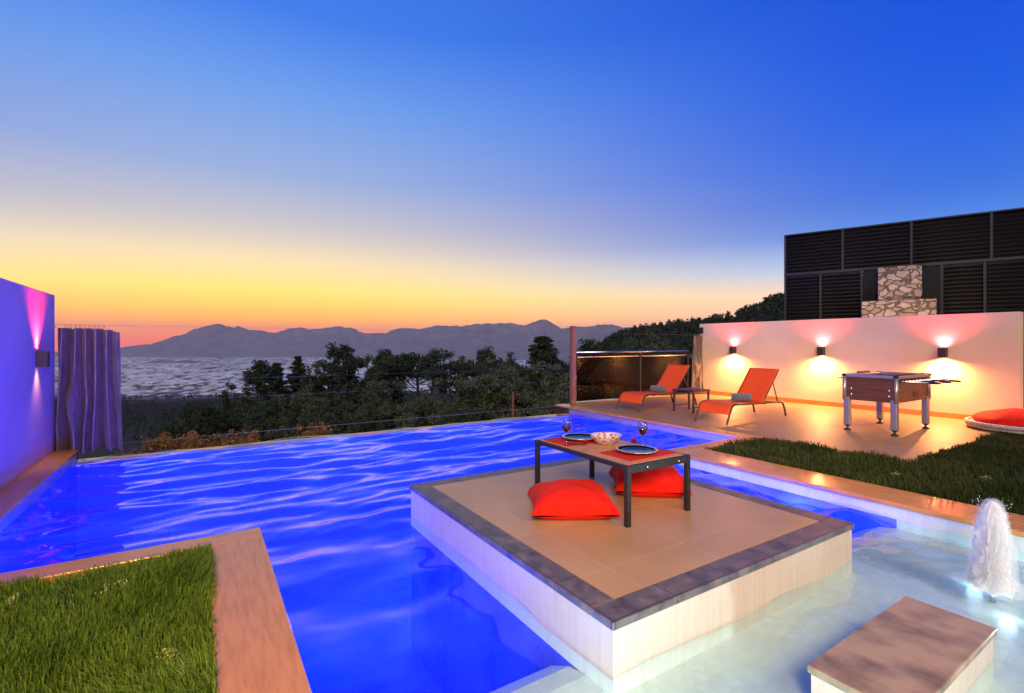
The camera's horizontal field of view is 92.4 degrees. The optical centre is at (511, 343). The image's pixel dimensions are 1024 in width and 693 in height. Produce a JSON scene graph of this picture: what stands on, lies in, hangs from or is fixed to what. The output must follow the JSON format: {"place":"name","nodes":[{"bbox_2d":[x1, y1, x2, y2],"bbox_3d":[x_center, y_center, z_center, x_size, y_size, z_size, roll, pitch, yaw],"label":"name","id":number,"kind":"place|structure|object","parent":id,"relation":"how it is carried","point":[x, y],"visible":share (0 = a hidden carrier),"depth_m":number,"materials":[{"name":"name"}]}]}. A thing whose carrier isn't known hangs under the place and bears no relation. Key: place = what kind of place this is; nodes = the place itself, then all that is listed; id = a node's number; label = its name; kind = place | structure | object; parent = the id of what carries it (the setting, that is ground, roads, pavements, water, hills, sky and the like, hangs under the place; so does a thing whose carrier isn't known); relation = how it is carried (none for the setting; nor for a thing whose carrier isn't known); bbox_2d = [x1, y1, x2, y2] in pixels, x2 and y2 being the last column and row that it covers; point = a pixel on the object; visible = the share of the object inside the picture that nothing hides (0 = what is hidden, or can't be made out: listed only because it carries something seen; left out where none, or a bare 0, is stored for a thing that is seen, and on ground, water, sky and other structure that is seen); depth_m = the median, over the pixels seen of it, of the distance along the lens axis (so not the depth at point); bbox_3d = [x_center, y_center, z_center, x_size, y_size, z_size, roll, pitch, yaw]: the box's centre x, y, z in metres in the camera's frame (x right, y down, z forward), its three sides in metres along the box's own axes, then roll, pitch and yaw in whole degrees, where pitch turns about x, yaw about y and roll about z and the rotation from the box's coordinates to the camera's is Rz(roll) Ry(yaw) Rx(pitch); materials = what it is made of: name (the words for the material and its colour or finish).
{"place":"outdoors","nodes":[
{"label":"outdoors","id":0,"kind":"place"},
{"bbox_2d":[144,360,203,362],"bbox_3d":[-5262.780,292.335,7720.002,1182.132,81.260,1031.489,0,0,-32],"label":"plain hill","id":1,"kind":"structure","parent":0,"point":[174,361],"depth_m":7612.77,"materials":[{"name":"grey"}]},
{"bbox_2d":[0,414,711,556],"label":"pool water","id":2,"kind":"structure","parent":0,"point":[302,456],"depth_m":5.84,"materials":[{"name":"liquid"}]},
{"bbox_2d":[55,319,681,356],"bbox_3d":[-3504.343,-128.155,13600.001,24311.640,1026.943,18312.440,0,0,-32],"label":"mountain range","id":3,"kind":"structure","parent":0,"point":[217,340],"depth_m":12134.58,"materials":[{"name":"stone"}]},
{"bbox_2d":[55,306,781,460],"bbox_3d":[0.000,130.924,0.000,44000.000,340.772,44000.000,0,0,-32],"label":"terrain","id":4,"kind":"structure","parent":0,"point":[148,409],"depth_m":267.21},
{"bbox_2d":[126,444,156,454],"bbox_3d":[-6.989,3.446,9.284,0.957,3.059,0.916,0,0,9],"label":"autumn shrub","id":5,"kind":"object","parent":4,"relation":"on","point":[132,452],"visible":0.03,"depth_m":9.27,"materials":[{"name":"orange plant"}]},
{"bbox_2d":[116,429,188,455],"bbox_3d":[-6.865,3.328,9.539,1.364,3.366,0.977,0,0,-8],"label":"autumn shrub","id":6,"kind":"object","parent":4,"relation":"on","point":[161,445],"visible":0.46,"depth_m":9.44,"materials":[{"name":"orange plant"}]},
{"bbox_2d":[152,422,183,445],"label":"evergreen tree","id":7,"kind":"object","parent":4,"relation":"on","point":[170,430],"visible":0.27,"depth_m":50.02,"materials":[{"name":"green plant"}]},
{"bbox_2d":[144,428,222,451],"bbox_3d":[-6.483,3.337,9.867,1.120,3.315,1.393,0,0,3],"label":"autumn shrub","id":8,"kind":"object","parent":4,"relation":"on","point":[197,443],"visible":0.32,"depth_m":9.73,"materials":[{"name":"orange plant"}]},
{"bbox_2d":[169,399,210,443],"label":"evergreen tree","id":9,"kind":"object","parent":4,"relation":"on","point":[185,416],"visible":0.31,"depth_m":61.80,"materials":[{"name":"plant"}]},
{"bbox_2d":[188,398,226,446],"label":"evergreen tree","id":10,"kind":"object","parent":4,"relation":"on","point":[204,417],"visible":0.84,"depth_m":59.31,"materials":[{"name":"plant"}]},
{"bbox_2d":[207,435,246,446],"bbox_3d":[-5.958,3.456,10.266,0.958,3.133,1.071,0,0,35],"label":"autumn shrub","id":11,"kind":"object","parent":4,"relation":"on","point":[227,441],"visible":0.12,"depth_m":10.24,"materials":[{"name":"orange plant"}]},
{"bbox_2d":[214,381,243,442],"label":"pine tree","id":12,"kind":"object","parent":4,"relation":"on","point":[229,410],"visible":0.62,"depth_m":65.47,"materials":[{"name":"green plant"}]},
{"bbox_2d":[228,429,263,443],"bbox_3d":[-5.570,3.427,10.555,0.968,3.273,1.114,0,0,-32],"label":"autumn shrub","id":13,"kind":"object","parent":4,"relation":"on","point":[250,439],"visible":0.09,"depth_m":10.51,"materials":[{"name":"orange plant"}]},
{"bbox_2d":[226,359,280,429],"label":"pine tree","id":14,"kind":"object","parent":4,"relation":"on","point":[260,369],"visible":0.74,"depth_m":61.09,"materials":[{"name":"green plant"}]},
{"bbox_2d":[237,390,302,442],"bbox_3d":[-17.765,6.925,36.511,5.356,7.071,5.303,0,0,6],"label":"evergreen tree","id":15,"kind":"object","parent":4,"relation":"on","point":[269,422],"visible":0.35,"depth_m":35.50,"materials":[{"name":"plant"}]},
{"bbox_2d":[258,362,293,412],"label":"conifer tree","id":16,"kind":"object","parent":4,"relation":"on","point":[279,387],"visible":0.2,"depth_m":65.60,"materials":[{"name":"plant"}]},
{"bbox_2d":[284,355,310,394],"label":"conifer tree","id":17,"kind":"object","parent":4,"relation":"on","point":[296,370],"visible":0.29,"depth_m":68.92,"materials":[{"name":"plant"}]},
{"bbox_2d":[264,384,334,440],"bbox_3d":[-12.759,5.732,30.132,4.595,6.694,5.086,0,0,15],"label":"evergreen tree","id":18,"kind":"object","parent":4,"relation":"on","point":[300,409],"visible":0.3,"depth_m":29.87,"materials":[{"name":"green plant"}]},
{"bbox_2d":[55,357,564,395],"bbox_3d":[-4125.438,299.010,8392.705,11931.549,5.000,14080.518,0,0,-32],"label":"greenhouses","id":19,"kind":"object","parent":4,"relation":"on","point":[128,371],"visible":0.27,"depth_m":4881.98,"materials":[{"name":"plastic"}]},
{"bbox_2d":[296,418,331,438],"bbox_3d":[-4.555,3.442,11.359,0.900,3.403,0.833,0,0,-16],"label":"autumn shrub","id":20,"kind":"object","parent":4,"relation":"on","point":[313,432],"visible":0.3,"depth_m":11.38,"materials":[{"name":"orange plant"}]},
{"bbox_2d":[294,358,341,419],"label":"evergreen tree","id":21,"kind":"object","parent":4,"relation":"on","point":[314,380],"visible":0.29,"depth_m":57.52,"materials":[{"name":"green plant"}]},
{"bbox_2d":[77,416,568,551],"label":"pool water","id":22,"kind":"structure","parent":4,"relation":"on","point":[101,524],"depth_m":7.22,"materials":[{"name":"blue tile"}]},
{"bbox_2d":[77,413,568,464],"bbox_3d":[-2.119,1.472,8.143,7.720,0.035,0.130,0,0,-32],"label":"infinity edge","id":23,"kind":"object","parent":22,"relation":"on","point":[103,459],"visible":0.86,"depth_m":7.35,"materials":[{"name":"stone"}]},
{"bbox_2d":[307,412,355,436],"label":"evergreen tree","id":24,"kind":"object","parent":4,"relation":"on","point":[337,431],"visible":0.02,"depth_m":20.86,"materials":[{"name":"green plant"}]},
{"bbox_2d":[313,342,369,409],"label":"pine tree","id":25,"kind":"object","parent":4,"relation":"on","point":[342,375],"visible":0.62,"depth_m":59.81,"materials":[{"name":"green plant"}]},
{"bbox_2d":[305,383,384,434],"bbox_3d":[-9.410,5.396,28.103,4.952,6.250,4.236,0,0,10],"label":"evergreen tree","id":26,"kind":"object","parent":4,"relation":"on","point":[346,405],"visible":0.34,"depth_m":27.61,"materials":[{"name":"plant"}]},
{"bbox_2d":[351,357,372,401],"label":"pine tree","id":27,"kind":"object","parent":4,"relation":"on","point":[362,380],"visible":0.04,"depth_m":63.88,"materials":[{"name":"green plant"}]},
{"bbox_2d":[341,404,383,433],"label":"evergreen tree","id":28,"kind":"object","parent":4,"relation":"on","point":[357,427],"visible":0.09,"depth_m":20.25,"materials":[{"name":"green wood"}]},
{"bbox_2d":[347,377,416,429],"bbox_3d":[-7.904,5.396,29.887,5.058,6.759,4.326,0,0,7],"label":"evergreen tree","id":29,"kind":"object","parent":4,"relation":"on","point":[379,400],"visible":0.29,"depth_m":29.77,"materials":[{"name":"green plant"}]},
{"bbox_2d":[364,348,408,419],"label":"pine tree","id":30,"kind":"object","parent":4,"relation":"on","point":[378,357],"visible":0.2,"depth_m":54.60,"materials":[{"name":"green plant"}]},
{"bbox_2d":[367,365,405,418],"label":"evergreen tree","id":31,"kind":"object","parent":4,"relation":"on","point":[368,387],"visible":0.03,"depth_m":59.81,"materials":[{"name":"plant"}]},
{"bbox_2d":[364,348,456,423],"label":"umbrella pine","id":32,"kind":"object","parent":4,"relation":"on","point":[431,360],"visible":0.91,"depth_m":50.55,"materials":[{"name":"green plant"}]},
{"bbox_2d":[393,411,439,429],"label":"evergreen tree","id":33,"kind":"object","parent":4,"relation":"on","point":[409,423],"visible":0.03,"depth_m":19.75,"materials":[{"name":"green plant"}]},
{"bbox_2d":[398,387,449,427],"bbox_3d":[-4.759,5.247,27.090,3.762,5.803,4.164,0,0,-7],"label":"evergreen tree","id":34,"kind":"object","parent":4,"relation":"on","point":[423,403],"visible":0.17,"depth_m":26.97,"materials":[{"name":"green plant"}]},
{"bbox_2d":[427,356,485,397],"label":"umbrella pine","id":35,"kind":"object","parent":4,"relation":"on","point":[465,368],"visible":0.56,"depth_m":53.39,"materials":[{"name":"green plant"}]},
{"bbox_2d":[434,403,488,425],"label":"evergreen tree","id":36,"kind":"object","parent":4,"relation":"on","point":[465,416],"visible":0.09,"depth_m":19.62,"materials":[{"name":"plant"}]},
{"bbox_2d":[426,376,498,424],"bbox_3d":[-3.021,5.292,30.197,5.012,6.656,5.860,0,0,2],"label":"evergreen tree","id":37,"kind":"object","parent":4,"relation":"on","point":[472,395],"visible":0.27,"depth_m":30.08,"materials":[{"name":"green plant"}]},
{"bbox_2d":[450,359,493,418],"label":"evergreen tree","id":38,"kind":"object","parent":4,"relation":"on","point":[480,366],"visible":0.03,"depth_m":47.07,"materials":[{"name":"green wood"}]},
{"bbox_2d":[475,345,500,373],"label":"pine tree","id":39,"kind":"object","parent":4,"relation":"on","point":[481,355],"visible":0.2,"depth_m":57.52,"materials":[{"name":"green plant"}]},
{"bbox_2d":[459,357,534,420],"bbox_3d":[-0.605,4.899,31.828,6.213,8.146,6.876,0,0,8],"label":"evergreen tree","id":40,"kind":"object","parent":4,"relation":"on","point":[503,390],"visible":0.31,"depth_m":30.64,"materials":[{"name":"green plant"}]},
{"bbox_2d":[55,265,939,443],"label":"hillside forest","id":41,"kind":"object","parent":4,"relation":"on","point":[676,331],"visible":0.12,"depth_m":179.13,"materials":[{"name":"green plant"}]},
{"bbox_2d":[500,405,525,418],"bbox_3d":[0.067,3.496,13.137,1.274,3.804,1.063,0,0,6],"label":"olive shrub","id":42,"kind":"object","parent":4,"relation":"on","point":[508,415],"visible":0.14,"depth_m":13.17,"materials":[{"name":"green plant"}]},
{"bbox_2d":[512,392,513,417],"bbox_3d":[0.022,3.050,12.600,0.042,3.620,0.042,0,0,-32],"label":"garden stake","id":43,"kind":"object","parent":4,"relation":"on","point":[512,404],"visible":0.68,"depth_m":12.58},
{"bbox_2d":[488,351,539,413],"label":"evergreen tree","id":44,"kind":"object","parent":4,"relation":"on","point":[512,363],"visible":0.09,"depth_m":55.29,"materials":[{"name":"plant"}]},
{"bbox_2d":[500,359,576,416],"bbox_3d":[2.407,5.014,32.235,6.994,7.944,5.982,0,0,-13],"label":"evergreen tree","id":45,"kind":"object","parent":4,"relation":"on","point":[550,375],"visible":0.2,"depth_m":31.29,"materials":[{"name":"green plant"}]},
{"bbox_2d":[519,335,558,413],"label":"conifer tree","id":46,"kind":"object","parent":4,"relation":"on","point":[543,342],"visible":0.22,"depth_m":59.83,"materials":[{"name":"plant"}]},
{"bbox_2d":[535,407,554,415],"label":"olive shrub","id":47,"kind":"object","parent":4,"relation":"on","point":[545,411],"visible":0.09,"depth_m":12.51,"materials":[{"name":"green plant"}]},
{"bbox_2d":[532,347,569,391],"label":"pine tree","id":48,"kind":"object","parent":4,"relation":"on","point":[549,356],"visible":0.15,"depth_m":58.20,"materials":[{"name":"green plant"}]},
{"bbox_2d":[527,378,577,415],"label":"evergreen tree","id":49,"kind":"object","parent":4,"relation":"on","point":[563,399],"visible":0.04,"depth_m":16.86,"materials":[{"name":"green plant"}]},
{"bbox_2d":[568,339,602,375],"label":"pine tree","id":50,"kind":"object","parent":4,"relation":"on","point":[589,345],"visible":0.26,"depth_m":64.61,"materials":[{"name":"green plant"}]},
{"bbox_2d":[596,336,618,355],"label":"evergreen tree","id":51,"kind":"object","parent":4,"relation":"on","point":[606,341],"visible":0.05,"depth_m":68.48,"materials":[{"name":"plant"}]},
{"bbox_2d":[613,338,646,355],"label":"evergreen tree","id":52,"kind":"object","parent":4,"relation":"on","point":[626,346],"visible":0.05,"depth_m":69.31,"materials":[{"name":"green plant"}]},
{"bbox_2d":[629,328,685,354],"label":"evergreen tree","id":53,"kind":"object","parent":4,"relation":"on","point":[654,344],"visible":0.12,"depth_m":61.06,"materials":[{"name":"green plant"}]},
{"bbox_2d":[661,333,692,354],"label":"evergreen tree","id":54,"kind":"object","parent":4,"relation":"on","point":[686,339],"visible":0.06,"depth_m":62.65,"materials":[{"name":"plant"}]},
{"bbox_2d":[417,342,596,359],"bbox_3d":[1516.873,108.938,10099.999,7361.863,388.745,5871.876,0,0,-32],"label":"hill","id":55,"kind":"structure","parent":0,"point":[467,351],"depth_m":9410.67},
{"bbox_2d":[1,406,1019,691],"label":"lawn soil","id":56,"kind":"structure","parent":0,"point":[561,410],"depth_m":2.68,"materials":[{"name":"soil"}]},
{"bbox_2d":[0,592,21,610],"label":"flower tuft","id":57,"kind":"object","parent":56,"relation":"on","point":[10,601],"visible":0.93,"depth_m":2.45,"materials":[{"name":"white plant"}]},
{"bbox_2d":[0,278,54,489],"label":"boundary wall","id":58,"kind":"structure","parent":56,"relation":"on","point":[27,391],"depth_m":4.98,"materials":[{"name":"grey paint"}]},
{"bbox_2d":[36,351,49,366],"bbox_3d":[-5.134,0.170,5.367,0.096,0.170,0.099,0,0,-32],"label":"wall lamp","id":59,"kind":"object","parent":58,"relation":"attached to","point":[42,358],"visible":1,"depth_m":5.33,"materials":[{"name":"brown metal"}]},
{"bbox_2d":[0,541,223,692],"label":"lawn grass","id":60,"kind":"structure","parent":56,"relation":"on","point":[114,645],"depth_m":2.22,"materials":[{"name":"plant"}]},
{"bbox_2d":[156,647,179,667],"bbox_3d":[-1.410,1.294,2.009,0.085,0.092,0.062,0,0,19],"label":"flower tuft","id":61,"kind":"object","parent":56,"relation":"on","point":[169,650],"visible":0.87,"depth_m":2.01,"materials":[{"name":"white plant"}]},
{"bbox_2d":[0,435,765,588],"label":"pool coping end","id":62,"kind":"object","parent":56,"relation":"on","point":[54,570],"visible":0.55,"depth_m":3.05,"materials":[{"name":"stone"}]},
{"bbox_2d":[0,414,896,692],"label":"pool basin","id":63,"kind":"object","parent":56,"relation":"in","point":[346,588],"visible":0.2,"depth_m":5.09,"materials":[{"name":"blue tile"}]},
{"bbox_2d":[0,409,730,532],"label":"pool waterline","id":64,"kind":"object","parent":63,"relation":"attached to","point":[8,520],"visible":0.26,"depth_m":7.34,"materials":[{"name":"tile"}]},
{"bbox_2d":[409,457,853,692],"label":"pool platform","id":65,"kind":"structure","parent":63,"relation":"on","point":[506,589],"depth_m":2.94,"materials":[{"name":"tile"}]},
{"bbox_2d":[527,479,620,519],"bbox_3d":[0.421,1.091,3.508,0.600,0.197,0.520,0,0,-1],"label":"floor cushion","id":66,"kind":"object","parent":65,"relation":"on","point":[574,499],"visible":1,"depth_m":3.30,"materials":[{"name":"red fabric"}]},
{"bbox_2d":[535,433,690,527],"bbox_3d":[0.731,0.991,3.770,0.625,0.397,1.048,0,0,-32],"label":"table","id":67,"kind":"object","parent":65,"relation":"on","point":[590,452],"visible":0.81,"depth_m":3.48,"materials":[{"name":"wood"}]},
{"bbox_2d":[544,437,595,446],"bbox_3d":[0.536,0.789,4.018,0.460,0.004,0.310,0,0,-32],"label":"placemat","id":68,"kind":"object","parent":67,"relation":"on","point":[564,441],"visible":0.49,"depth_m":3.94,"materials":[{"name":"red"}]},
{"bbox_2d":[561,418,571,443],"bbox_3d":[0.426,0.689,3.854,0.082,0.195,0.082,0,0,-32],"label":"wine glass","id":69,"kind":"object","parent":68,"relation":"on","point":[566,428],"visible":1,"depth_m":3.83,"materials":[{"name":"red"}]},
{"bbox_2d":[562,433,592,440],"bbox_3d":[0.561,0.773,4.034,0.302,0.026,0.302,0,0,-44],"label":"plate","id":70,"kind":"object","parent":68,"relation":"on","point":[578,436],"visible":0.77,"depth_m":4.08,"materials":[{"name":"blue"}]},
{"bbox_2d":[590,432,621,444],"bbox_3d":[0.740,0.752,3.863,0.258,0.078,0.190,0,0,-12],"label":"bowl","id":71,"kind":"object","parent":67,"relation":"on","point":[605,438],"visible":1,"depth_m":3.81,"materials":[{"name":"ceramic"}]},
{"bbox_2d":[599,448,675,460],"bbox_3d":[0.909,0.789,3.550,0.460,0.004,0.310,0,0,-32],"label":"placemat","id":72,"kind":"object","parent":67,"relation":"on","point":[627,456],"visible":0.74,"depth_m":3.48,"materials":[{"name":"red"}]},
{"bbox_2d":[615,444,657,454],"bbox_3d":[0.902,0.773,3.551,0.302,0.026,0.302,0,0,-44],"label":"plate","id":73,"kind":"object","parent":72,"relation":"on","point":[635,449],"visible":1,"depth_m":3.59,"materials":[{"name":"blue"}]},
{"bbox_2d":[637,421,647,434],"bbox_3d":[0.992,0.689,3.727,0.082,0.195,0.082,0,0,-32],"label":"wine glass","id":74,"kind":"object","parent":72,"relation":"on","point":[642,431],"visible":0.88,"depth_m":3.71,"materials":[{"name":"red"}]},
{"bbox_2d":[608,466,692,497],"bbox_3d":[1.107,1.075,4.013,0.580,0.228,0.560,0,0,6],"label":"floor cushion","id":75,"kind":"object","parent":65,"relation":"on","point":[666,482],"visible":0.69,"depth_m":3.78,"materials":[{"name":"red fabric"}]},
{"bbox_2d":[0,404,1023,692],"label":"pool coping","id":76,"kind":"object","parent":56,"relation":"on","point":[256,650],"visible":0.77,"depth_m":2.82,"materials":[{"name":"stone"}]},
{"bbox_2d":[704,429,1023,515],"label":"lawn grass","id":77,"kind":"structure","parent":56,"relation":"on","point":[998,457],"depth_m":5.20,"materials":[{"name":"plant"}]},
{"bbox_2d":[0,0,1023,351],"label":"sky","id":78,"kind":"structure","parent":0,"point":[365,166],"materials":[{"name":"blue"}]},
{"bbox_2d":[490,459,1023,692],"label":"shallow pool","id":79,"kind":"structure","parent":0,"point":[782,649],"depth_m":2.78,"materials":[{"name":"white tile"}]},
{"bbox_2d":[807,596,996,692],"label":"stepping block","id":80,"kind":"structure","parent":79,"relation":"in","point":[905,644],"depth_m":2.06,"materials":[{"name":"stone"}]},
{"bbox_2d":[948,495,1023,602],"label":"fountain jet","id":81,"kind":"object","parent":79,"relation":"on","point":[991,573],"visible":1,"depth_m":2.85,"materials":[{"name":"white liquid"}]},
{"bbox_2d":[568,393,1005,461],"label":"terrace","id":82,"kind":"structure","parent":0,"point":[867,433],"depth_m":7.94,"materials":[{"name":"tile"}]},
{"bbox_2d":[570,326,576,403],"bbox_3d":[1.335,0.463,10.628,0.135,1.686,0.100,0,0,-32],"label":"corner post","id":83,"kind":"object","parent":82,"relation":"on","point":[573,377],"visible":1,"depth_m":10.58,"materials":[{"name":"silver metal"}]},
{"bbox_2d":[56,324,527,332],"bbox_3d":[-2.173,-0.228,8.322,8.261,0.018,0.004,0,0,-33],"label":"cable","id":84,"kind":"object","parent":83,"relation":"attached to","point":[285,328],"visible":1,"depth_m":7.48,"materials":[{"name":"silver metal"}]},
{"bbox_2d":[55,325,122,453],"bbox_3d":[-5.379,0.575,6.206,0.442,1.623,0.661,0,0,41],"label":"curtain","id":85,"kind":"object","parent":84,"relation":"hanging from","point":[88,412],"visible":1,"depth_m":6.17,"materials":[{"name":"purple fabric"}]},
{"bbox_2d":[129,406,553,442],"bbox_3d":[-2.259,1.330,8.392,8.350,0.006,0.007,0,0,-32],"label":"cable","id":86,"kind":"object","parent":83,"relation":"attached to","point":[320,426],"visible":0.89,"depth_m":7.85,"materials":[{"name":"silver metal"}]},
{"bbox_2d":[133,368,555,381],"bbox_3d":[-2.259,0.520,8.392,8.350,0.022,0.002,0,0,-32],"label":"cable","id":87,"kind":"object","parent":83,"relation":"attached to","point":[327,375],"visible":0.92,"depth_m":7.93,"materials":[{"name":"silver metal"}]},
{"bbox_2d":[130,381,559,402],"bbox_3d":[-2.259,0.800,8.392,8.350,0.022,0.002,0,0,-32],"label":"cable","id":88,"kind":"object","parent":83,"relation":"attached to","point":[334,392],"visible":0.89,"depth_m":7.83,"materials":[{"name":"silver metal"}]},
{"bbox_2d":[576,350,691,403],"bbox_3d":[3.105,0.741,11.782,4.160,1.135,0.100,0,0,-32],"label":"glass railing","id":89,"kind":"object","parent":82,"relation":"on","point":[605,378],"visible":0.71,"depth_m":11.39,"materials":[{"name":"clear glass"}]},
{"bbox_2d":[615,364,696,411],"bbox_3d":[2.971,0.875,10.026,1.828,0.850,0.612,0,0,-35],"label":"sun lounger","id":90,"kind":"object","parent":82,"relation":"on","point":[672,377],"visible":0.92,"depth_m":10.11,"materials":[{"name":"fabric"}]},
{"bbox_2d":[650,386,666,391],"bbox_3d":[3.009,0.934,10.102,0.319,0.132,0.136,0,0,33],"label":"rolled towel","id":91,"kind":"object","parent":90,"relation":"on","point":[658,388],"visible":1,"depth_m":10.05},
{"bbox_2d":[672,387,710,413],"bbox_3d":[3.447,1.091,9.443,0.500,0.430,0.500,0,0,-32],"label":"side table","id":92,"kind":"object","parent":82,"relation":"on","point":[689,390],"visible":0.94,"depth_m":9.35,"materials":[{"name":"grey metal"}]},
{"bbox_2d":[694,368,786,424],"bbox_3d":[4.003,0.875,8.545,1.828,0.850,0.612,0,0,-34],"label":"sun lounger","id":93,"kind":"object","parent":82,"relation":"on","point":[757,383],"visible":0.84,"depth_m":8.63,"materials":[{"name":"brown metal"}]},
{"bbox_2d":[731,393,751,400],"bbox_3d":[3.989,0.934,8.533,0.319,0.132,0.136,0,0,28],"label":"rolled towel","id":94,"kind":"object","parent":93,"relation":"on","point":[740,397],"visible":1,"depth_m":8.49,"materials":[{"name":"fabric"}]},
{"bbox_2d":[700,311,1022,418],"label":"boundary wall","id":95,"kind":"structure","parent":82,"relation":"on","point":[983,361],"depth_m":9.49,"materials":[{"name":"paint"}]},
{"bbox_2d":[817,347,824,354],"bbox_3d":[6.517,0.160,10.343,0.130,0.170,0.110,0,0,-32],"label":"wall lamp","id":96,"kind":"object","parent":95,"relation":"attached to","point":[820,350],"visible":1,"depth_m":10.30,"materials":[{"name":"brown metal"}]},
{"bbox_2d":[938,348,947,357],"bbox_3d":[7.591,0.160,8.644,0.130,0.170,0.110,0,0,-32],"label":"wall lamp","id":97,"kind":"object","parent":95,"relation":"attached to","point":[943,352],"visible":1,"depth_m":8.60,"materials":[{"name":"brown metal"}]},
{"bbox_2d":[837,371,960,435],"bbox_3d":[5.794,0.871,7.407,1.226,0.870,1.330,0,0,-32],"label":"football table","id":98,"kind":"object","parent":82,"relation":"on","point":[893,389],"visible":1,"depth_m":7.25,"materials":[{"name":"brown metal"}]},
{"bbox_2d":[964,408,1023,434],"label":"floor pad","id":99,"kind":"object","parent":82,"relation":"on","point":[1010,420],"visible":1,"depth_m":7.29,"materials":[{"name":"fabric"}]},
{"bbox_2d":[614,354,1023,408],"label":"terrace","id":100,"kind":"structure","parent":0,"point":[690,368],"depth_m":13.80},
{"bbox_2d":[861,265,936,317],"bbox_3d":[9.953,-0.770,12.678,1.519,2.399,0.868,0,0,37],"label":"stone chimney","id":101,"kind":"object","parent":100,"relation":"on","point":[899,290],"visible":0.6,"depth_m":12.39,"materials":[{"name":"stone"}]},
{"bbox_2d":[784,207,1023,356],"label":"louvre fence","id":102,"kind":"object","parent":100,"relation":"on","point":[978,257],"visible":0.72,"depth_m":13.08,"materials":[{"name":"black"}]},
{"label":"cable","id":103,"kind":"object","parent":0,"visible":0},
{"bbox_2d":[691,334,704,393],"bbox_3d":[4.815,0.539,12.662,0.434,1.562,0.204,0,0,-32],"label":"curtain","id":104,"kind":"object","parent":103,"relation":"hanging from","point":[697,374],"visible":0.91,"depth_m":12.63,"materials":[{"name":"beige fabric"}]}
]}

